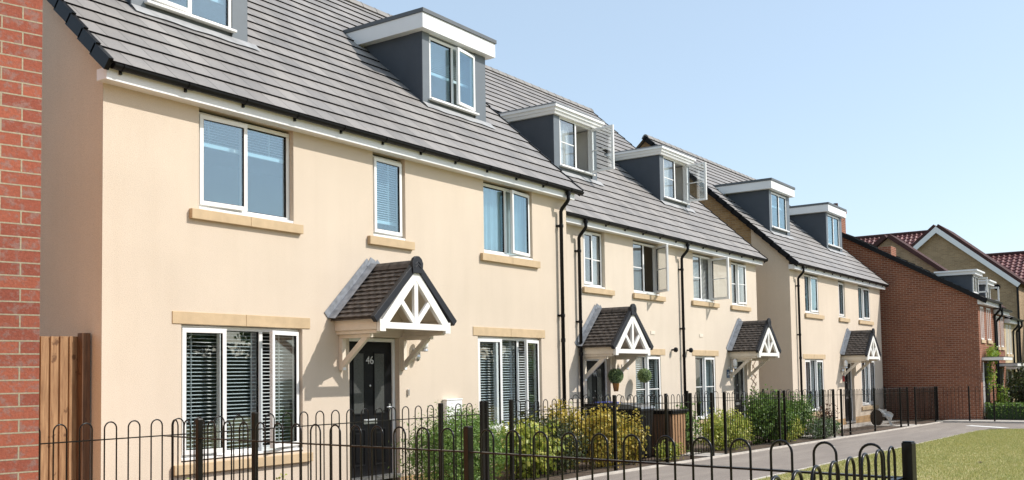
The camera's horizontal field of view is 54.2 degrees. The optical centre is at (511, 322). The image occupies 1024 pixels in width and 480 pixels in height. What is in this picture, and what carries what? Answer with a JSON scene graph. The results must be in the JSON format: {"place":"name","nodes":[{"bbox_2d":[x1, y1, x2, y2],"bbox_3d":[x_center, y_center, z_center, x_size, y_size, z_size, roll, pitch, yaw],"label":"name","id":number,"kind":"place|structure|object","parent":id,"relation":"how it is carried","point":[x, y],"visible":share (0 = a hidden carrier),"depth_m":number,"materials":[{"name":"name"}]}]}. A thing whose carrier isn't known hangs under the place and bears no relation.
{"place":"outdoors","nodes":[
{"label":"outdoors","id":0,"kind":"place"},
{"bbox_2d":[384,419,943,479],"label":"garden soil","id":1,"kind":"structure","parent":0,"point":[630,466],"depth_m":21.20,"materials":[{"name":"brown soil"}]},
{"bbox_2d":[39,403,443,479],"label":"bow top fence","id":2,"kind":"object","parent":1,"relation":"on","point":[254,419],"visible":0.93,"depth_m":10.42,"materials":[{"name":"black metal"}]},
{"bbox_2d":[388,401,522,479],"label":"shrub","id":3,"kind":"object","parent":1,"relation":"on","point":[448,445],"visible":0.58,"depth_m":14.26,"materials":[{"name":"green plant"}]},
{"bbox_2d":[492,411,570,478],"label":"shrub","id":4,"kind":"object","parent":1,"relation":"on","point":[551,453],"visible":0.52,"depth_m":15.83,"materials":[{"name":"green plant"}]},
{"bbox_2d":[514,402,594,473],"bbox_3d":[0.616,1.947,16.674,1.668,1.229,1.617,-3,-4,35],"label":"shrub","id":5,"kind":"object","parent":1,"relation":"on","point":[558,436],"visible":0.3,"depth_m":16.55,"materials":[{"name":"green plant"}]},
{"bbox_2d":[541,396,591,467],"bbox_3d":[0.957,1.956,17.595,0.957,1.310,1.262,-3,-4,35],"label":"shrub","id":6,"kind":"object","parent":1,"relation":"on","point":[563,411],"visible":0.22,"depth_m":17.48,"materials":[{"name":"yellow plant"}]},
{"bbox_2d":[584,403,612,457],"bbox_3d":[1.842,2.152,19.791,0.649,1.100,0.610,-3,-4,35],"label":"wheelie bin","id":7,"kind":"object","parent":1,"relation":"on","point":[590,404],"visible":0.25,"depth_m":19.65,"materials":[{"name":"black plastic"}]},
{"bbox_2d":[578,397,636,467],"bbox_3d":[1.673,1.963,17.749,1.044,1.290,1.188,-3,-4,35],"label":"shrub","id":8,"kind":"object","parent":1,"relation":"on","point":[607,431],"visible":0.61,"depth_m":17.54,"materials":[{"name":"green plant"}]},
{"bbox_2d":[509,392,714,479],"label":"bow top fence","id":9,"kind":"object","parent":1,"relation":"on","point":[511,435],"visible":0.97,"depth_m":16.69,"materials":[{"name":"black metal"}]},
{"bbox_2d":[570,393,668,462],"bbox_3d":[1.861,2.031,19.233,2.500,1.311,0.050,-3,-4,35],"label":"bow top fence","id":10,"kind":"object","parent":1,"relation":"on","point":[666,426],"visible":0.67,"depth_m":18.70,"materials":[{"name":"black metal"}]},
{"bbox_2d":[619,408,651,464],"bbox_3d":[2.187,2.067,18.222,0.624,1.102,0.712,2,-4,-38],"label":"shrub","id":11,"kind":"object","parent":1,"relation":"on","point":[634,440],"visible":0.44,"depth_m":18.15,"materials":[{"name":"green plant"}]},
{"bbox_2d":[617,403,654,459],"bbox_3d":[2.359,2.117,19.310,0.649,1.100,0.610,-3,-4,35],"label":"wheelie bin","id":12,"kind":"object","parent":1,"relation":"on","point":[642,408],"visible":0.4,"depth_m":19.15,"materials":[{"name":"black plastic"}]},
{"bbox_2d":[653,440,685,461],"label":"shrub","id":13,"kind":"object","parent":1,"relation":"on","point":[677,444],"visible":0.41,"depth_m":19.05,"materials":[{"name":"green plant"}]},
{"bbox_2d":[652,409,688,454],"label":"bin store","id":14,"kind":"structure","parent":1,"relation":"on","point":[659,422],"depth_m":20.21,"materials":[{"name":"brown wood"}]},
{"bbox_2d":[676,402,703,452],"bbox_3d":[3.652,2.242,21.272,0.980,1.132,0.955,-3,-4,35],"label":"shrub","id":15,"kind":"object","parent":1,"relation":"on","point":[688,434],"visible":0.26,"depth_m":21.20,"materials":[{"name":"green plant"}]},
{"bbox_2d":[693,406,755,450],"bbox_3d":[4.738,2.336,22.062,1.158,0.985,2.584,-3,-4,35],"label":"shrub","id":16,"kind":"object","parent":1,"relation":"on","point":[719,431],"visible":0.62,"depth_m":21.77,"materials":[{"name":"green plant"}]},
{"bbox_2d":[686,390,786,444],"bbox_3d":[5.444,2.324,24.408,2.550,1.311,0.050,-3,-4,35],"label":"bow top fence","id":17,"kind":"object","parent":1,"relation":"on","point":[784,400],"visible":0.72,"depth_m":24.23,"materials":[{"name":"black metal"}]},
{"bbox_2d":[742,384,801,443],"bbox_3d":[6.249,2.241,24.221,1.416,1.508,2.010,-3,-4,35],"label":"shrub","id":18,"kind":"object","parent":1,"relation":"on","point":[768,412],"visible":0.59,"depth_m":23.90,"materials":[{"name":"green plant"}]},
{"bbox_2d":[723,389,835,453],"bbox_3d":[6.419,2.252,23.401,0.056,1.392,7.110,-3,-4,35],"label":"bow top fence","id":19,"kind":"object","parent":1,"relation":"on","point":[822,393],"visible":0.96,"depth_m":23.04,"materials":[{"name":"black metal"}]},
{"bbox_2d":[783,414,806,441],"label":"shrub","id":20,"kind":"object","parent":1,"relation":"on","point":[796,429],"visible":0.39,"depth_m":24.64,"materials":[{"name":"green plant"}]},
{"bbox_2d":[786,391,818,437],"bbox_3d":[7.602,2.453,26.732,1.803,1.307,1.392,1,-4,-29],"label":"shrub","id":21,"kind":"object","parent":1,"relation":"on","point":[804,410],"visible":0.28,"depth_m":26.45,"materials":[{"name":"green plant"}]},
{"bbox_2d":[762,389,851,434],"bbox_3d":[8.430,2.566,28.683,2.550,1.311,0.050,-3,-4,35],"label":"bow top fence","id":22,"kind":"object","parent":1,"relation":"on","point":[849,401],"visible":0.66,"depth_m":28.16,"materials":[{"name":"black metal"}]},
{"bbox_2d":[803,417,840,438],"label":"shrub","id":23,"kind":"object","parent":1,"relation":"on","point":[837,427],"visible":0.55,"depth_m":26.09,"materials":[{"name":"green plant"}]},
{"bbox_2d":[815,400,839,419],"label":"shrub","id":24,"kind":"object","parent":1,"relation":"on","point":[827,412],"visible":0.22,"depth_m":29.29,"materials":[{"name":"green plant"}]},
{"bbox_2d":[840,387,908,435],"bbox_3d":[10.898,2.611,29.766,0.060,1.394,7.250,-3,-4,35],"label":"bow top fence","id":25,"kind":"object","parent":1,"relation":"on","point":[894,402],"visible":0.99,"depth_m":29.43,"materials":[{"name":"black metal"}]},
{"bbox_2d":[871,409,892,424],"bbox_3d":[12.456,3.215,33.710,0.503,0.617,0.625,1,-3,-26],"label":"garden clutter","id":26,"kind":"object","parent":1,"relation":"on","point":[889,416],"visible":0.59,"depth_m":33.58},
{"bbox_2d":[884,386,935,421],"bbox_3d":[14.819,3.048,37.266,0.050,1.324,2.400,1,-3,-26],"label":"bow top fence","id":27,"kind":"object","parent":1,"relation":"on","point":[908,401],"visible":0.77,"depth_m":37.26,"materials":[{"name":"black metal"}]},
{"bbox_2d":[357,0,1023,253],"label":"sky","id":28,"kind":"structure","parent":0,"point":[902,115],"materials":[{"name":"blue"}]},
{"bbox_2d":[682,452,728,456],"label":"garden path","id":29,"kind":"structure","parent":0,"point":[703,455],"depth_m":20.43,"materials":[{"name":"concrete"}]},
{"bbox_2d":[748,434,842,437],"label":"garden path","id":30,"kind":"structure","parent":0,"point":[821,437],"depth_m":26.78,"materials":[{"name":"concrete"}]},
{"bbox_2d":[583,422,1012,479],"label":"footpath","id":31,"kind":"structure","parent":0,"point":[846,448],"depth_m":20.08,"materials":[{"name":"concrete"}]},
{"bbox_2d":[968,425,1008,427],"bbox_3d":[15.127,3.328,31.884,0.318,0.018,1.933,0,-3,-10],"label":"road marking","id":32,"kind":"object","parent":31,"relation":"on","point":[989,426],"visible":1,"depth_m":31.89,"materials":[{"name":"paint"}]},
{"bbox_2d":[839,420,896,428],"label":"garden path","id":33,"kind":"structure","parent":0,"point":[860,424],"depth_m":34.18,"materials":[{"name":"concrete"}]},
{"bbox_2d":[757,428,1023,479],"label":"grass","id":34,"kind":"structure","parent":0,"point":[999,441],"depth_m":18.07,"materials":[{"name":"green plant"}]},
{"bbox_2d":[163,418,916,479],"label":"bow top fence","id":35,"kind":"object","parent":34,"relation":"on","point":[909,469],"visible":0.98,"depth_m":6.83,"materials":[{"name":"black metal"}]},
{"bbox_2d":[771,446,902,479],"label":"bow top fence","id":36,"kind":"object","parent":34,"relation":"on","point":[818,468],"visible":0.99,"depth_m":4.25,"materials":[{"name":"black metal"}]},
{"bbox_2d":[866,424,920,426],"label":"garden path","id":37,"kind":"structure","parent":0,"point":[904,425],"depth_m":33.28,"materials":[{"name":"concrete"}]},
{"bbox_2d":[944,419,1023,421],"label":"pavement","id":38,"kind":"structure","parent":0,"point":[985,420],"depth_m":36.62,"materials":[{"name":"concrete"}]},
{"bbox_2d":[914,386,936,424],"bbox_3d":[14.417,2.897,34.814,0.050,1.346,3.110,-3,-4,35],"label":"bow top fence","id":39,"kind":"object","parent":38,"relation":"on","point":[916,393],"visible":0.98,"depth_m":34.76,"materials":[{"name":"black metal"}]},
{"bbox_2d":[936,386,1023,420],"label":"bow top fence","id":40,"kind":"object","parent":38,"relation":"on","point":[994,419],"visible":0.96,"depth_m":35.35,"materials":[{"name":"black metal"}]},
{"bbox_2d":[990,423,1023,428],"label":"road","id":41,"kind":"structure","parent":0,"point":[1016,426],"depth_m":31.90,"materials":[{"name":"grey asphalt"}]},
{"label":"ground","id":42,"kind":"structure","parent":0,"visible":0},
{"bbox_2d":[0,0,42,479],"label":"brick house","id":43,"kind":"structure","parent":42,"relation":"on","point":[21,22],"depth_m":5.76,"materials":[{"name":"red brick"}]},
{"bbox_2d":[40,0,583,479],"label":"cream house","id":44,"kind":"structure","parent":42,"relation":"on","point":[280,208],"depth_m":14.14,"materials":[{"name":"paint"}]},
{"bbox_2d":[181,325,302,460],"bbox_3d":[-3.469,0.887,12.914,0.296,1.648,1.965,-3,-4,35],"label":"window","id":45,"kind":"structure","parent":44,"relation":"in","point":[221,332],"depth_m":13.02,"materials":[{"name":"white plastic"}]},
{"bbox_2d":[199,112,292,222],"bbox_3d":[-3.525,-1.999,13.139,0.199,1.248,1.560,-3,-4,35],"label":"window","id":46,"kind":"structure","parent":44,"relation":"in","point":[242,210],"depth_m":13.05,"materials":[{"name":"white plastic"}]},
{"bbox_2d":[349,338,401,479],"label":"door","id":47,"kind":"structure","parent":44,"relation":"in","point":[372,371],"depth_m":14.99,"materials":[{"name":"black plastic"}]},
{"bbox_2d":[373,155,404,240],"bbox_3d":[-1.959,-1.904,15.392,0.191,1.248,0.730,-3,-4,35],"label":"window","id":48,"kind":"structure","parent":44,"relation":"in","point":[397,235],"depth_m":15.51,"materials":[{"name":"white plastic"}]},
{"bbox_2d":[483,183,532,259],"bbox_3d":[-0.112,-1.794,17.991,0.269,1.248,1.510,-3,-4,35],"label":"window","id":49,"kind":"structure","parent":44,"relation":"in","point":[505,208],"depth_m":18.00,"materials":[{"name":"white plastic"}]},
{"bbox_2d":[478,336,539,431],"bbox_3d":[-0.045,1.096,17.830,0.286,1.648,1.965,-3,-4,35],"label":"window","id":50,"kind":"structure","parent":44,"relation":"in","point":[497,343],"depth_m":18.02,"materials":[{"name":"white plastic"}]},
{"bbox_2d":[485,65,689,453],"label":"cream house","id":51,"kind":"structure","parent":42,"relation":"on","point":[625,243],"depth_m":23.18,"materials":[{"name":"paint"}]},
{"bbox_2d":[583,231,604,288],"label":"window","id":52,"kind":"structure","parent":51,"relation":"in","point":[594,266],"depth_m":22.02,"materials":[{"name":"white plastic"}]},
{"bbox_2d":[586,359,606,401],"bbox_3d":[1.805,1.830,21.824,0.070,2.085,1.020,-3,-4,35],"label":"door","id":53,"kind":"structure","parent":51,"relation":"in","point":[597,381],"depth_m":21.92,"materials":[{"name":"black plastic"}]},
{"bbox_2d":[608,357,623,390],"bbox_3d":[2.226,1.078,21.798,0.433,0.862,0.356,-1,-3,1],"label":"topiary ball","id":54,"kind":"object","parent":51,"relation":"hanging from","point":[615,376],"visible":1,"depth_m":21.72,"materials":[{"name":"green plant"}]},
{"bbox_2d":[637,368,651,382],"bbox_3d":[3.017,1.045,22.945,0.350,0.698,0.426,0,-3,-20],"label":"topiary ball","id":55,"kind":"object","parent":51,"relation":"hanging from","point":[644,375],"visible":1,"depth_m":22.82,"materials":[{"name":"green plant"}]},
{"bbox_2d":[635,355,660,408],"bbox_3d":[3.176,1.608,23.760,0.202,1.648,1.285,-3,-4,35],"label":"window","id":56,"kind":"structure","parent":51,"relation":"in","point":[645,360],"depth_m":24.10,"materials":[{"name":"white plastic"}]},
{"bbox_2d":[633,241,668,295],"bbox_3d":[3.334,-1.287,23.791,0.586,1.228,1.315,-3,-4,35],"label":"window","id":57,"kind":"structure","parent":51,"relation":"in","point":[654,249],"depth_m":23.95,"materials":[{"name":"white plastic"}]},
{"bbox_2d":[498,70,780,439],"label":"cream house","id":58,"kind":"structure","parent":42,"relation":"on","point":[729,341],"depth_m":27.66,"materials":[{"name":"paint"}]},
{"bbox_2d":[695,356,715,418],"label":"window","id":59,"kind":"structure","parent":58,"relation":"in","point":[704,383],"depth_m":26.58,"materials":[{"name":"white plastic"}]},
{"bbox_2d":[693,254,729,302],"bbox_3d":[5.235,-1.173,26.486,0.713,1.228,1.315,-3,-4,35],"label":"window","id":60,"kind":"structure","parent":58,"relation":"in","point":[700,259],"depth_m":26.82,"materials":[{"name":"white plastic"}]},
{"bbox_2d":[731,262,746,306],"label":"window","id":61,"kind":"structure","parent":58,"relation":"in","point":[737,274],"depth_m":28.69,"materials":[{"name":"white plastic"}]},
{"bbox_2d":[733,361,744,419],"bbox_3d":[6.412,2.109,28.390,0.114,2.085,1.010,-3,-4,35],"label":"door","id":62,"kind":"structure","parent":58,"relation":"in","point":[739,385],"depth_m":28.53,"materials":[{"name":"black plastic"}]},
{"bbox_2d":[565,421,942,479],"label":"kerb","id":63,"kind":"structure","parent":42,"relation":"on","point":[646,467],"depth_m":20.46,"materials":[{"name":"concrete"}]},
{"bbox_2d":[636,134,889,427],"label":"cream house","id":64,"kind":"structure","parent":42,"relation":"on","point":[819,287],"depth_m":32.80,"materials":[{"name":"paint"}]},
{"bbox_2d":[804,275,818,314],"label":"window","id":65,"kind":"structure","parent":64,"relation":"in","point":[811,290],"depth_m":32.04,"materials":[{"name":"white plastic"}]},
{"bbox_2d":[805,359,823,410],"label":"window","id":66,"kind":"structure","parent":64,"relation":"in","point":[813,382],"depth_m":32.14,"materials":[{"name":"white plastic"}]},
{"bbox_2d":[838,282,844,317],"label":"window","id":67,"kind":"structure","parent":64,"relation":"in","point":[841,297],"depth_m":34.83,"materials":[{"name":"white plastic"}]},
{"bbox_2d":[844,363,855,423],"bbox_3d":[11.729,2.446,34.902,0.190,2.120,1.150,-3,-4,35],"label":"door","id":68,"kind":"structure","parent":64,"relation":"in","point":[848,378],"depth_m":35.07,"materials":[{"name":"black plastic"}]},
{"bbox_2d":[858,287,869,320],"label":"window","id":69,"kind":"structure","parent":64,"relation":"in","point":[862,298],"depth_m":36.90,"materials":[{"name":"white plastic"}]},
{"bbox_2d":[861,361,875,404],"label":"window","id":70,"kind":"structure","parent":64,"relation":"in","point":[867,384],"depth_m":37.13,"materials":[{"name":"white plastic"}]},
{"bbox_2d":[752,429,1000,479],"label":"kerb","id":71,"kind":"structure","parent":42,"relation":"on","point":[824,463],"depth_m":16.84,"materials":[{"name":"concrete"}]},
{"bbox_2d":[856,230,926,244],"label":"tiled house","id":72,"kind":"structure","parent":42,"relation":"on","point":[911,237],"depth_m":70.16,"materials":[{"name":"red tile"}]},
{"bbox_2d":[833,203,1012,419],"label":"brick house","id":73,"kind":"structure","parent":42,"relation":"on","point":[938,328],"depth_m":38.47,"materials":[{"name":"red brick"}]},
{"bbox_2d":[980,306,985,342],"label":"window","id":74,"kind":"structure","parent":73,"relation":"in","point":[983,340],"depth_m":37.89,"materials":[{"name":"white plastic"}]},
{"bbox_2d":[983,373,986,415],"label":"window","id":75,"kind":"structure","parent":73,"relation":"in","point":[983,373],"depth_m":37.55,"materials":[{"name":"white plastic"}]},
{"bbox_2d":[983,362,988,417],"bbox_3d":[18.088,2.570,38.086,0.040,2.130,1.040,-3,-4,35],"label":"door","id":76,"kind":"structure","parent":73,"relation":"in","point":[986,397],"depth_m":37.89,"materials":[{"name":"white plastic"}]},
{"bbox_2d":[986,308,992,343],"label":"window","id":77,"kind":"structure","parent":73,"relation":"in","point":[989,341],"depth_m":39.05,"materials":[{"name":"white plastic"}]},
{"bbox_2d":[985,343,1000,401],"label":"climbing plant","id":78,"kind":"object","parent":73,"relation":"attached to","point":[991,351],"visible":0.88,"depth_m":37.91,"materials":[{"name":"green plant"}]},
{"bbox_2d":[872,234,1005,308],"bbox_3d":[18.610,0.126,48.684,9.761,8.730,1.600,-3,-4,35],"label":"gabled house","id":79,"kind":"structure","parent":42,"relation":"on","point":[907,252],"depth_m":47.87,"materials":[{"name":"red tile"}]},
{"bbox_2d":[910,224,1023,398],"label":"gabled house","id":80,"kind":"structure","parent":42,"relation":"on","point":[947,249],"depth_m":57.39,"materials":[{"name":"beige brick"}]},
{"bbox_2d":[936,421,1023,422],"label":"kerb","id":81,"kind":"structure","parent":42,"relation":"on","point":[983,421],"depth_m":34.92,"materials":[{"name":"concrete"}]},
{"bbox_2d":[978,279,1023,400],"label":"brick house","id":82,"kind":"structure","parent":42,"relation":"on","point":[1001,347],"depth_m":41.18,"materials":[{"name":"red brick"}]},
{"bbox_2d":[996,316,1001,349],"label":"window","id":83,"kind":"structure","parent":82,"relation":"in","point":[997,317],"depth_m":40.80,"materials":[{"name":"white plastic"}]},
{"bbox_2d":[1000,368,1003,392],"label":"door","id":84,"kind":"structure","parent":82,"relation":"in","point":[1001,370],"depth_m":40.89,"materials":[{"name":"black plastic"}]},
{"bbox_2d":[1000,317,1005,349],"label":"window","id":85,"kind":"structure","parent":82,"relation":"in","point":[1001,320],"depth_m":41.52,"materials":[{"name":"white plastic"}]},
{"bbox_2d":[995,384,1010,405],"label":"shrub","id":86,"kind":"object","parent":42,"relation":"on","point":[1002,397],"visible":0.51,"depth_m":37.66,"materials":[{"name":"green plant"}]},
{"bbox_2d":[984,401,1023,419],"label":"hedge","id":87,"kind":"object","parent":42,"relation":"on","point":[1004,411],"visible":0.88,"depth_m":37.00,"materials":[{"name":"green plant"}]},
{"bbox_2d":[987,251,1023,278],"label":"tiled house","id":88,"kind":"structure","parent":42,"relation":"on","point":[1013,262],"depth_m":61.80,"materials":[{"name":"red tile"}]},
{"bbox_2d":[998,361,1023,405],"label":"shrub","id":89,"kind":"object","parent":42,"relation":"on","point":[1018,378],"visible":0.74,"depth_m":38.06,"materials":[{"name":"green plant"}]},
{"bbox_2d":[1004,316,1023,401],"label":"brick house","id":90,"kind":"structure","parent":42,"relation":"on","point":[1011,336],"depth_m":43.16,"materials":[{"name":"brick"}]},
{"bbox_2d":[1006,325,1010,356],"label":"window","id":91,"kind":"structure","parent":90,"relation":"in","point":[1007,340],"depth_m":42.51,"materials":[{"name":"white plastic"}]},
{"bbox_2d":[1007,371,1012,397],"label":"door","id":92,"kind":"structure","parent":90,"relation":"in","point":[1008,373],"depth_m":42.50,"materials":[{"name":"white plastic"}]},
{"bbox_2d":[1009,325,1013,356],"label":"window","id":93,"kind":"structure","parent":90,"relation":"in","point":[1010,340],"depth_m":43.17,"materials":[{"name":"white plastic"}]},
{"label":"garden path","id":94,"kind":"structure","parent":0,"visible":0},
{"bbox_2d":[479,401,489,479],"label":"fence post","id":95,"kind":"object","parent":94,"relation":"on","point":[484,413],"visible":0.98,"depth_m":13.72,"materials":[{"name":"black metal"}]},
{"bbox_2d":[446,403,480,479],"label":"bow top gate","id":96,"kind":"structure","parent":95,"relation":"attached to","point":[461,415],"depth_m":13.29,"materials":[{"name":"black metal"}]},
{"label":"garden path","id":97,"kind":"structure","parent":0,"visible":0},
{"bbox_2d":[38,333,90,479],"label":"wooden fence","id":98,"kind":"object","parent":97,"relation":"on","point":[64,380],"visible":0.54,"depth_m":11.13,"materials":[{"name":"brown wood"}]}
]}

